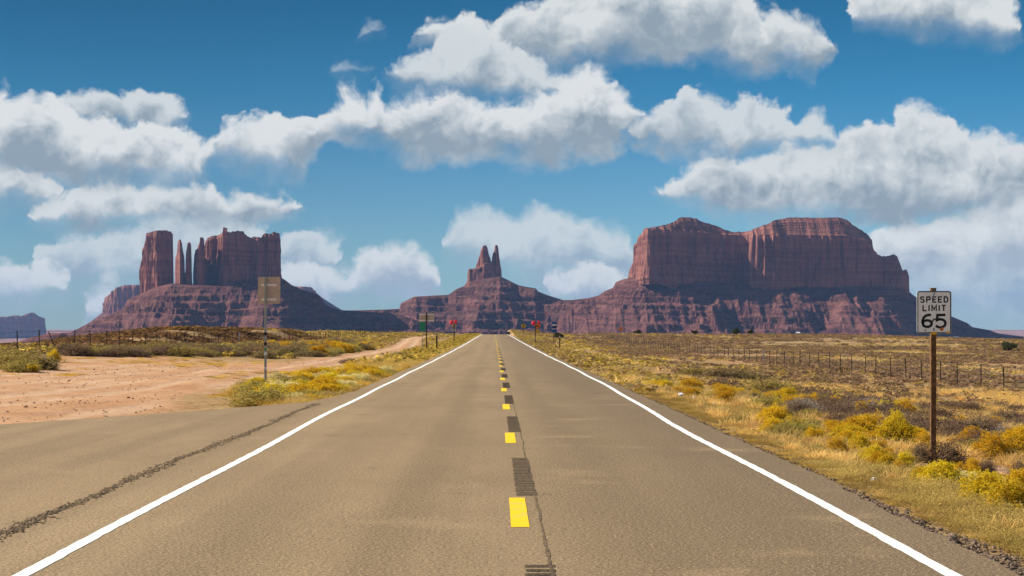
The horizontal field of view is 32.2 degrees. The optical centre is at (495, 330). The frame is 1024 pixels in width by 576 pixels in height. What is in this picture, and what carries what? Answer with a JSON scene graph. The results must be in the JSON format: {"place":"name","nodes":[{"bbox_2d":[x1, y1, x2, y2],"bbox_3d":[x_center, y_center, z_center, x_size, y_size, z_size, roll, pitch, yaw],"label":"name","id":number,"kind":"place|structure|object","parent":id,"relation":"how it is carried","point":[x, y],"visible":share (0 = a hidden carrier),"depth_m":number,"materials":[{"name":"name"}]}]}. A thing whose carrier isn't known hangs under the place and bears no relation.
{"place":"outdoors","nodes":[
{"label":"outdoors","id":0,"kind":"place"},
{"bbox_2d":[0,356,1002,468],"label":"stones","id":1,"kind":"object","parent":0,"point":[130,389],"visible":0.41,"depth_m":59.83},
{"bbox_2d":[0,334,1018,575],"bbox_3d":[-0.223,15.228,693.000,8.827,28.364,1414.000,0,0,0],"label":"road","id":2,"kind":"structure","parent":0,"point":[494,455],"depth_m":18.59,"materials":[{"name":"asphalt"}]},
{"bbox_2d":[0,330,1023,575],"bbox_3d":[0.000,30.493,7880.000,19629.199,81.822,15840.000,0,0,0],"label":"ground","id":3,"kind":"structure","parent":0,"point":[166,384],"depth_m":65.45,"materials":[{"name":"orange soil"}]},
{"bbox_2d":[0,344,29,360],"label":"desert shrub","id":4,"kind":"object","parent":3,"relation":"on","point":[15,351],"visible":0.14,"depth_m":84.07,"materials":[{"name":"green plant"}]},
{"bbox_2d":[0,358,41,372],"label":"desert shrub","id":5,"kind":"object","parent":3,"relation":"on","point":[15,367],"visible":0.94,"depth_m":73.64,"materials":[{"name":"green plant"}]},
{"bbox_2d":[0,312,45,337],"bbox_3d":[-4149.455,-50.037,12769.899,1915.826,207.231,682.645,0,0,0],"label":"distant mesa","id":6,"kind":"structure","parent":3,"relation":"on","point":[25,325],"depth_m":12483.94,"materials":[{"name":"blue stone"}]},
{"bbox_2d":[0,348,59,370],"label":"desert shrub","id":7,"kind":"object","parent":3,"relation":"on","point":[6,357],"visible":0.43,"depth_m":76.49,"materials":[{"name":"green plant"}]},
{"bbox_2d":[27,352,63,369],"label":"desert shrub","id":8,"kind":"object","parent":3,"relation":"on","point":[53,362],"visible":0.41,"depth_m":77.06,"materials":[{"name":"green plant"}]},
{"bbox_2d":[47,348,61,360],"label":"rabbitbrush","id":9,"kind":"object","parent":3,"relation":"on","point":[53,353],"visible":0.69,"depth_m":91.14,"materials":[{"name":"yellow plant"}]},
{"bbox_2d":[20,333,96,342],"bbox_3d":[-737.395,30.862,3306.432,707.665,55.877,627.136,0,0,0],"label":"rock ledge","id":10,"kind":"object","parent":3,"relation":"on","point":[42,337],"visible":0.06,"depth_m":3235.69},
{"bbox_2d":[56,342,98,356],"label":"sagebrush","id":11,"kind":"object","parent":3,"relation":"on","point":[78,350],"visible":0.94,"depth_m":102.98,"materials":[{"name":"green plant"}]},
{"bbox_2d":[92,348,124,357],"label":"sagebrush","id":12,"kind":"object","parent":3,"relation":"on","point":[111,353],"visible":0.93,"depth_m":103.76,"materials":[{"name":"green plant"}]},
{"bbox_2d":[105,344,141,356],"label":"desert shrub","id":13,"kind":"object","parent":3,"relation":"on","point":[121,349],"visible":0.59,"depth_m":105.03,"materials":[{"name":"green plant"}]},
{"bbox_2d":[124,347,155,356],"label":"sagebrush","id":14,"kind":"object","parent":3,"relation":"on","point":[140,353],"visible":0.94,"depth_m":105.15,"materials":[{"name":"green plant"}]},
{"bbox_2d":[0,392,350,540],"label":"turnout","id":15,"kind":"object","parent":3,"relation":"on","point":[47,465],"visible":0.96,"depth_m":26.96,"materials":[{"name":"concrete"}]},
{"bbox_2d":[164,344,196,356],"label":"desert shrub","id":16,"kind":"object","parent":3,"relation":"on","point":[182,353],"visible":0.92,"depth_m":111.17,"materials":[{"name":"green plant"}]},
{"bbox_2d":[0,329,394,347],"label":"wire fence","id":17,"kind":"object","parent":3,"relation":"on","point":[211,339],"visible":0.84,"depth_m":161.18,"materials":[{"name":"metal"}]},
{"bbox_2d":[91,284,340,321],"bbox_3d":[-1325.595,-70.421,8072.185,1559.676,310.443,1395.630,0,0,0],"label":"distant mesa","id":18,"kind":"structure","parent":3,"relation":"on","point":[116,299],"depth_m":8194.98,"materials":[{"name":"red stone"}]},
{"bbox_2d":[210,345,240,355],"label":"sagebrush","id":19,"kind":"object","parent":3,"relation":"on","point":[223,350],"visible":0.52,"depth_m":120.19,"materials":[{"name":"green plant"}]},
{"bbox_2d":[70,227,434,332],"bbox_3d":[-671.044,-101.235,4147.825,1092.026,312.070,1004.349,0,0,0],"label":"sandstone butte","id":20,"kind":"object","parent":3,"relation":"on","point":[229,268],"visible":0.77,"depth_m":4257.78,"materials":[{"name":"stone"}]},
{"bbox_2d":[222,378,283,394],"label":"desert shrub","id":21,"kind":"object","parent":3,"relation":"on","point":[256,383],"visible":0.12,"depth_m":56.32,"materials":[{"name":"green plant"}]},
{"bbox_2d":[211,384,302,406],"bbox_3d":[-6.149,1.808,47.310,2.606,0.863,2.552,0,0,-35],"label":"desert shrub","id":22,"kind":"object","parent":3,"relation":"on","point":[264,393],"visible":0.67,"depth_m":47.00,"materials":[{"name":"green plant"}]},
{"bbox_2d":[249,349,277,358],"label":"desert shrub","id":23,"kind":"object","parent":3,"relation":"on","point":[259,354],"visible":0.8,"depth_m":117.74,"materials":[{"name":"green plant"}]},
{"bbox_2d":[258,277,279,381],"bbox_3d":[-7.505,0.276,58.611,0.740,4.126,0.102,0,0,0],"label":"road sign","id":24,"kind":"object","parent":3,"relation":"on","point":[268,290],"visible":0.93,"depth_m":58.66,"materials":[{"name":"metal"}]},
{"bbox_2d":[262,371,291,380],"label":"rabbitbrush","id":25,"kind":"object","parent":3,"relation":"on","point":[277,375],"visible":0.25,"depth_m":62.96,"materials":[{"name":"yellow plant"}]},
{"bbox_2d":[265,378,299,387],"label":"rabbitbrush","id":26,"kind":"object","parent":3,"relation":"on","point":[284,383],"visible":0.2,"depth_m":53.96,"materials":[{"name":"yellow plant"}]},
{"bbox_2d":[272,342,305,354],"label":"desert shrub","id":27,"kind":"object","parent":3,"relation":"on","point":[291,350],"visible":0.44,"depth_m":126.71,"materials":[{"name":"green plant"}]},
{"bbox_2d":[279,381,324,392],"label":"rabbitbrush","id":28,"kind":"object","parent":3,"relation":"on","point":[302,387],"visible":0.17,"depth_m":50.74,"materials":[{"name":"yellow plant"}]},
{"bbox_2d":[292,370,315,378],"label":"rabbitbrush","id":29,"kind":"object","parent":3,"relation":"on","point":[309,375],"visible":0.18,"depth_m":64.52,"materials":[{"name":"yellow plant"}]},
{"bbox_2d":[303,350,327,356],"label":"desert shrub","id":30,"kind":"object","parent":3,"relation":"on","point":[315,354],"visible":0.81,"depth_m":124.86,"materials":[{"name":"green plant"}]},
{"bbox_2d":[309,344,333,355],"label":"rabbitbrush","id":31,"kind":"object","parent":3,"relation":"on","point":[319,348],"visible":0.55,"depth_m":127.95,"materials":[{"name":"yellow plant"}]},
{"bbox_2d":[307,380,344,393],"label":"rabbitbrush","id":32,"kind":"object","parent":3,"relation":"on","point":[322,387],"visible":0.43,"depth_m":51.88,"materials":[{"name":"yellow plant"}]},
{"bbox_2d":[306,373,345,388],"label":"rabbitbrush","id":33,"kind":"object","parent":3,"relation":"on","point":[322,380],"visible":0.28,"depth_m":54.58,"materials":[{"name":"yellow plant"}]},
{"bbox_2d":[336,372,369,380],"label":"rabbitbrush","id":34,"kind":"object","parent":3,"relation":"on","point":[356,375],"visible":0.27,"depth_m":64.28,"materials":[{"name":"yellow plant"}]},
{"bbox_2d":[362,366,384,376],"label":"rabbitbrush","id":35,"kind":"object","parent":3,"relation":"on","point":[369,371],"visible":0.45,"depth_m":70.49,"materials":[{"name":"yellow plant"}]},
{"bbox_2d":[419,312,433,347],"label":"guide sign","id":36,"kind":"object","parent":3,"relation":"on","point":[426,317],"visible":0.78,"depth_m":168.08,"materials":[{"name":"metal"}]},
{"bbox_2d":[348,245,560,333],"bbox_3d":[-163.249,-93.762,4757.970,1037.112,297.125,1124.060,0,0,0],"label":"sandstone butte","id":37,"kind":"object","parent":3,"relation":"on","point":[487,298],"visible":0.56,"depth_m":4875.95,"materials":[{"name":"stone"}]},
{"bbox_2d":[0,325,1023,403],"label":"desert scrub","id":38,"kind":"object","parent":3,"relation":"on","point":[628,358],"visible":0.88,"depth_m":191.99,"materials":[{"name":"brown plant"}]},
{"bbox_2d":[7,355,1023,564],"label":"dry grass","id":39,"kind":"structure","parent":3,"relation":"on","point":[941,503],"depth_m":31.18,"materials":[{"name":"yellow plant"}]},
{"bbox_2d":[679,385,702,395],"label":"rabbitbrush","id":40,"kind":"object","parent":3,"relation":"on","point":[688,391],"visible":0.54,"depth_m":57.39,"materials":[{"name":"yellow plant"}]},
{"bbox_2d":[669,366,716,375],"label":"desert shrub","id":41,"kind":"object","parent":3,"relation":"on","point":[694,371],"visible":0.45,"depth_m":100.71,"materials":[{"name":"green plant"}]},
{"bbox_2d":[713,388,736,402],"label":"rabbitbrush","id":42,"kind":"object","parent":3,"relation":"on","point":[721,395],"visible":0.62,"depth_m":53.43,"materials":[{"name":"yellow plant"}]},
{"bbox_2d":[684,367,766,380],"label":"desert shrub","id":43,"kind":"object","parent":3,"relation":"on","point":[739,374],"visible":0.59,"depth_m":98.00,"materials":[{"name":"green plant"}]},
{"bbox_2d":[702,375,748,387],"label":"sagebrush","id":44,"kind":"object","parent":3,"relation":"on","point":[725,380],"visible":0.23,"depth_m":72.54,"materials":[{"name":"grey plant"}]},
{"bbox_2d":[721,413,751,422],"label":"desert shrub","id":45,"kind":"object","parent":3,"relation":"on","point":[736,417],"visible":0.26,"depth_m":38.80,"materials":[{"name":"brown plant"}]},
{"bbox_2d":[745,391,784,407],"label":"desert shrub","id":46,"kind":"object","parent":3,"relation":"on","point":[765,400],"visible":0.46,"depth_m":52.40,"materials":[{"name":"green plant"}]},
{"bbox_2d":[728,373,804,392],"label":"desert shrub","id":47,"kind":"object","parent":3,"relation":"on","point":[769,383],"visible":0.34,"depth_m":69.79,"materials":[{"name":"green plant"}]},
{"bbox_2d":[757,416,781,432],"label":"rabbitbrush","id":48,"kind":"object","parent":3,"relation":"on","point":[768,423],"visible":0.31,"depth_m":35.47,"materials":[{"name":"yellow plant"}]},
{"bbox_2d":[755,400,795,419],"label":"rabbitbrush","id":49,"kind":"object","parent":3,"relation":"on","point":[772,410],"visible":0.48,"depth_m":39.30,"materials":[{"name":"yellow plant"}]},
{"bbox_2d":[753,422,804,436],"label":"desert shrub","id":50,"kind":"object","parent":3,"relation":"on","point":[781,431],"visible":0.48,"depth_m":34.72,"materials":[{"name":"green plant"}]},
{"bbox_2d":[544,217,1023,338],"bbox_3d":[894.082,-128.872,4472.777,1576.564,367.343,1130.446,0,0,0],"label":"sandstone mesa","id":51,"kind":"structure","parent":3,"relation":"on","point":[827,275],"depth_m":4571.31,"materials":[{"name":"stone"}]},
{"bbox_2d":[779,399,820,413],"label":"sagebrush","id":52,"kind":"object","parent":3,"relation":"on","point":[795,406],"visible":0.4,"depth_m":50.87,"materials":[{"name":"grey plant"}]},
{"bbox_2d":[774,415,829,434],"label":"desert shrub","id":53,"kind":"object","parent":3,"relation":"on","point":[800,425],"visible":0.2,"depth_m":35.60,"materials":[{"name":"green plant"}]},
{"bbox_2d":[782,395,826,410],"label":"sagebrush","id":54,"kind":"object","parent":3,"relation":"on","point":[805,400],"visible":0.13,"depth_m":51.91,"materials":[{"name":"grey plant"}]},
{"bbox_2d":[588,330,1023,387],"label":"wire fence","id":55,"kind":"object","parent":3,"relation":"on","point":[921,361],"visible":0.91,"depth_m":140.03,"materials":[{"name":"metal"}]},
{"bbox_2d":[797,425,825,438],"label":"rabbitbrush","id":56,"kind":"object","parent":3,"relation":"on","point":[812,432],"visible":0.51,"depth_m":34.30,"materials":[{"name":"yellow plant"}]},
{"bbox_2d":[798,407,824,417],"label":"desert shrub","id":57,"kind":"object","parent":3,"relation":"on","point":[810,412],"visible":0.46,"depth_m":49.18,"materials":[{"name":"brown plant"}]},
{"bbox_2d":[794,385,828,394],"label":"sagebrush","id":58,"kind":"object","parent":3,"relation":"on","point":[809,390],"visible":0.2,"depth_m":73.16,"materials":[{"name":"grey plant"}]},
{"bbox_2d":[604,379,1023,575],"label":"gravel","id":59,"kind":"structure","parent":3,"relation":"on","point":[1011,564],"depth_m":17.22,"materials":[{"name":"gravel"}]},
{"bbox_2d":[820,409,853,420],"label":"sagebrush","id":60,"kind":"object","parent":3,"relation":"on","point":[836,416],"visible":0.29,"depth_m":46.28,"materials":[{"name":"plant"}]},
{"bbox_2d":[825,436,849,452],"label":"rabbitbrush","id":61,"kind":"object","parent":3,"relation":"on","point":[835,440],"visible":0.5,"depth_m":30.73,"materials":[{"name":"yellow plant"}]},
{"bbox_2d":[827,422,848,438],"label":"rabbitbrush","id":62,"kind":"object","parent":3,"relation":"on","point":[837,429],"visible":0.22,"depth_m":34.89,"materials":[{"name":"yellow plant"}]},
{"bbox_2d":[823,419,858,432],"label":"rabbitbrush","id":63,"kind":"object","parent":3,"relation":"on","point":[830,426],"visible":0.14,"depth_m":36.40,"materials":[{"name":"yellow plant"}]},
{"bbox_2d":[818,401,865,417],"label":"sagebrush","id":64,"kind":"object","parent":3,"relation":"on","point":[844,410],"visible":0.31,"depth_m":50.13,"materials":[{"name":"grey plant"}]},
{"bbox_2d":[836,426,865,440],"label":"rabbitbrush","id":65,"kind":"object","parent":3,"relation":"on","point":[846,433],"visible":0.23,"depth_m":33.97,"materials":[{"name":"yellow plant"}]},
{"bbox_2d":[847,432,873,450],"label":"rabbitbrush","id":66,"kind":"object","parent":3,"relation":"on","point":[858,439],"visible":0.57,"depth_m":32.20,"materials":[{"name":"yellow plant"}]},
{"bbox_2d":[851,409,884,433],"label":"rabbitbrush","id":67,"kind":"object","parent":3,"relation":"on","point":[864,420],"visible":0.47,"depth_m":38.84,"materials":[{"name":"yellow plant"}]},
{"bbox_2d":[856,441,887,459],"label":"rabbitbrush","id":68,"kind":"object","parent":3,"relation":"on","point":[867,452],"visible":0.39,"depth_m":29.14,"materials":[{"name":"yellow plant"}]},
{"bbox_2d":[849,400,915,413],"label":"sagebrush","id":69,"kind":"object","parent":3,"relation":"on","point":[868,408],"visible":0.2,"depth_m":55.02,"materials":[{"name":"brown plant"}]},
{"bbox_2d":[873,451,896,466],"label":"rabbitbrush","id":70,"kind":"object","parent":3,"relation":"on","point":[888,458],"visible":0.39,"depth_m":27.07,"materials":[{"name":"yellow plant"}]},
{"bbox_2d":[863,404,907,416],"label":"sagebrush","id":71,"kind":"object","parent":3,"relation":"on","point":[885,412],"visible":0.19,"depth_m":52.97,"materials":[{"name":"brown plant"}]},
{"bbox_2d":[870,408,919,445],"bbox_3d":[8.055,1.982,35.510,1.353,0.888,1.245,0,0,33],"label":"rabbitbrush","id":72,"kind":"object","parent":3,"relation":"on","point":[895,427],"visible":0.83,"depth_m":35.42,"materials":[{"name":"yellow plant"}]},
{"bbox_2d":[896,449,915,467],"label":"rabbitbrush","id":73,"kind":"object","parent":3,"relation":"on","point":[904,457],"visible":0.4,"depth_m":27.21,"materials":[{"name":"yellow plant"}]},
{"bbox_2d":[898,397,919,413],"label":"rabbitbrush","id":74,"kind":"object","parent":3,"relation":"on","point":[907,403],"visible":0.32,"depth_m":57.62,"materials":[{"name":"yellow plant"}]},
{"bbox_2d":[889,415,950,433],"bbox_3d":[9.998,2.366,42.484,1.744,0.730,1.783,0,0,-30],"label":"sagebrush","id":75,"kind":"object","parent":3,"relation":"on","point":[926,424],"visible":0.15,"depth_m":42.24,"materials":[{"name":"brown plant"}]},
{"bbox_2d":[909,465,931,481],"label":"rabbitbrush","id":76,"kind":"object","parent":3,"relation":"on","point":[919,469],"visible":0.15,"depth_m":23.68,"materials":[{"name":"yellow plant"}]},
{"bbox_2d":[908,438,938,463],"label":"sagebrush","id":77,"kind":"object","parent":3,"relation":"on","point":[921,452],"visible":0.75,"depth_m":31.85,"materials":[{"name":"brown plant"}]},
{"bbox_2d":[910,430,938,448],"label":"rabbitbrush","id":78,"kind":"object","parent":3,"relation":"on","point":[924,437],"visible":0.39,"depth_m":34.96,"materials":[{"name":"yellow plant"}]},
{"bbox_2d":[907,413,953,427],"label":"sagebrush","id":79,"kind":"object","parent":3,"relation":"on","point":[927,419],"visible":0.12,"depth_m":46.36,"materials":[{"name":"brown plant"}]},
{"bbox_2d":[917,288,950,463],"bbox_3d":[7.845,0.965,31.789,0.615,3.468,0.122,0,0,0],"label":"speed limit sign","id":80,"kind":"object","parent":3,"relation":"on","point":[933,312],"visible":0.98,"depth_m":31.74,"materials":[{"name":"metal"}]},
{"bbox_2d":[911,459,966,483],"bbox_3d":[5.832,1.913,23.224,0.832,0.589,0.896,0,0,43],"label":"rabbitbrush","id":81,"kind":"object","parent":3,"relation":"on","point":[935,467],"visible":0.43,"depth_m":23.19,"materials":[{"name":"yellow plant"}]},
{"bbox_2d":[919,406,961,418],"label":"sagebrush","id":82,"kind":"object","parent":3,"relation":"on","point":[943,412],"visible":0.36,"depth_m":57.66,"materials":[{"name":"brown plant"}]},
{"bbox_2d":[920,438,976,466],"bbox_3d":[8.096,2.247,31.927,1.086,0.660,1.034,0,0,12],"label":"sagebrush","id":83,"kind":"object","parent":3,"relation":"on","point":[952,455],"visible":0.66,"depth_m":31.72,"materials":[{"name":"brown plant"}]},
{"bbox_2d":[936,397,960,410],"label":"sagebrush","id":84,"kind":"object","parent":3,"relation":"on","point":[947,403],"visible":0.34,"depth_m":64.84,"materials":[{"name":"brown plant"}]},
{"bbox_2d":[936,426,961,439],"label":"sagebrush","id":85,"kind":"object","parent":3,"relation":"on","point":[948,433],"visible":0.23,"depth_m":41.44,"materials":[{"name":"brown plant"}]},
{"bbox_2d":[936,419,971,431],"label":"sagebrush","id":86,"kind":"object","parent":3,"relation":"on","point":[943,426],"visible":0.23,"depth_m":44.71,"materials":[{"name":"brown plant"}]},
{"bbox_2d":[950,437,982,450],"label":"desert shrub","id":87,"kind":"object","parent":3,"relation":"on","point":[965,443],"visible":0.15,"depth_m":35.54,"materials":[{"name":"brown plant"}]},
{"bbox_2d":[938,413,996,430],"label":"sagebrush","id":88,"kind":"object","parent":3,"relation":"on","point":[961,422],"visible":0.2,"depth_m":46.20,"materials":[{"name":"brown plant"}]},
{"bbox_2d":[948,398,992,411],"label":"sagebrush","id":89,"kind":"object","parent":3,"relation":"on","point":[974,405],"visible":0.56,"depth_m":63.91,"materials":[{"name":"brown plant"}]},
{"bbox_2d":[959,425,986,438],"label":"rabbitbrush","id":90,"kind":"object","parent":3,"relation":"on","point":[966,429],"visible":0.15,"depth_m":38.95,"materials":[{"name":"yellow plant"}]},
{"bbox_2d":[965,457,982,472],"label":"rabbitbrush","id":91,"kind":"object","parent":3,"relation":"on","point":[973,463],"visible":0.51,"depth_m":30.08,"materials":[{"name":"yellow plant"}]},
{"bbox_2d":[949,423,1005,451],"bbox_3d":[9.866,2.308,36.375,1.260,0.815,1.268,0,0,-3],"label":"sagebrush","id":92,"kind":"object","parent":3,"relation":"on","point":[964,439],"visible":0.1,"depth_m":36.44,"materials":[{"name":"brown plant"}]},
{"bbox_2d":[953,466,1004,502],"bbox_3d":[5.782,1.890,21.116,0.963,0.654,0.895,0,0,20],"label":"rabbitbrush","id":93,"kind":"object","parent":3,"relation":"on","point":[979,482],"visible":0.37,"depth_m":21.06,"materials":[{"name":"yellow plant"}]},
{"bbox_2d":[965,416,1007,431],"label":"sagebrush","id":94,"kind":"object","parent":3,"relation":"on","point":[984,425],"visible":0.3,"depth_m":45.86,"materials":[{"name":"brown plant"}]},
{"bbox_2d":[978,457,997,472],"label":"sagebrush","id":95,"kind":"object","parent":3,"relation":"on","point":[988,464],"visible":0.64,"depth_m":30.23,"materials":[{"name":"brown plant"}]},
{"bbox_2d":[966,415,1014,427],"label":"sagebrush","id":96,"kind":"object","parent":3,"relation":"on","point":[992,419],"visible":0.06,"depth_m":49.97,"materials":[{"name":"plant"}]},
{"bbox_2d":[970,429,1020,459],"bbox_3d":[9.714,2.246,34.212,1.314,0.687,1.151,0,0,17],"label":"rabbitbrush","id":97,"kind":"object","parent":3,"relation":"on","point":[997,445],"visible":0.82,"depth_m":34.20,"materials":[{"name":"yellow plant"}]},
{"bbox_2d":[986,422,1011,438],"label":"sagebrush","id":98,"kind":"object","parent":3,"relation":"on","point":[998,430],"visible":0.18,"depth_m":43.53,"materials":[{"name":"grey plant"}]},
{"bbox_2d":[979,473,1023,513],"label":"rabbitbrush","id":99,"kind":"object","parent":3,"relation":"on","point":[1011,491],"visible":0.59,"depth_m":19.89,"materials":[{"name":"yellow plant"}]},
{"bbox_2d":[980,403,1023,420],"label":"sagebrush","id":100,"kind":"object","parent":3,"relation":"on","point":[1005,415],"visible":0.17,"depth_m":56.29,"materials":[{"name":"brown plant"}]},
{"bbox_2d":[1001,341,1018,350],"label":"juniper tree","id":101,"kind":"object","parent":3,"relation":"on","point":[1008,345],"visible":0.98,"depth_m":299.42,"materials":[{"name":"green plant"}]},
{"bbox_2d":[1000,425,1023,439],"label":"rabbitbrush","id":102,"kind":"object","parent":3,"relation":"on","point":[1021,430],"visible":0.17,"depth_m":38.90,"materials":[{"name":"yellow plant"}]},
{"bbox_2d":[1001,429,1023,453],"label":"rabbitbrush","id":103,"kind":"object","parent":3,"relation":"on","point":[1017,443],"visible":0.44,"depth_m":36.62,"materials":[{"name":"yellow plant"}]},
{"bbox_2d":[1004,465,1023,487],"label":"rabbitbrush","id":104,"kind":"object","parent":3,"relation":"on","point":[1015,474],"visible":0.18,"depth_m":23.57,"materials":[{"name":"yellow plant"}]},
{"bbox_2d":[1005,459,1023,474],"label":"sagebrush","id":105,"kind":"object","parent":3,"relation":"on","point":[1019,463],"visible":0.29,"depth_m":29.53,"materials":[{"name":"brown plant"}]},
{"bbox_2d":[0,0,1023,329],"label":"sky","id":106,"kind":"structure","parent":0,"point":[384,143],"materials":[{"name":"blue"}]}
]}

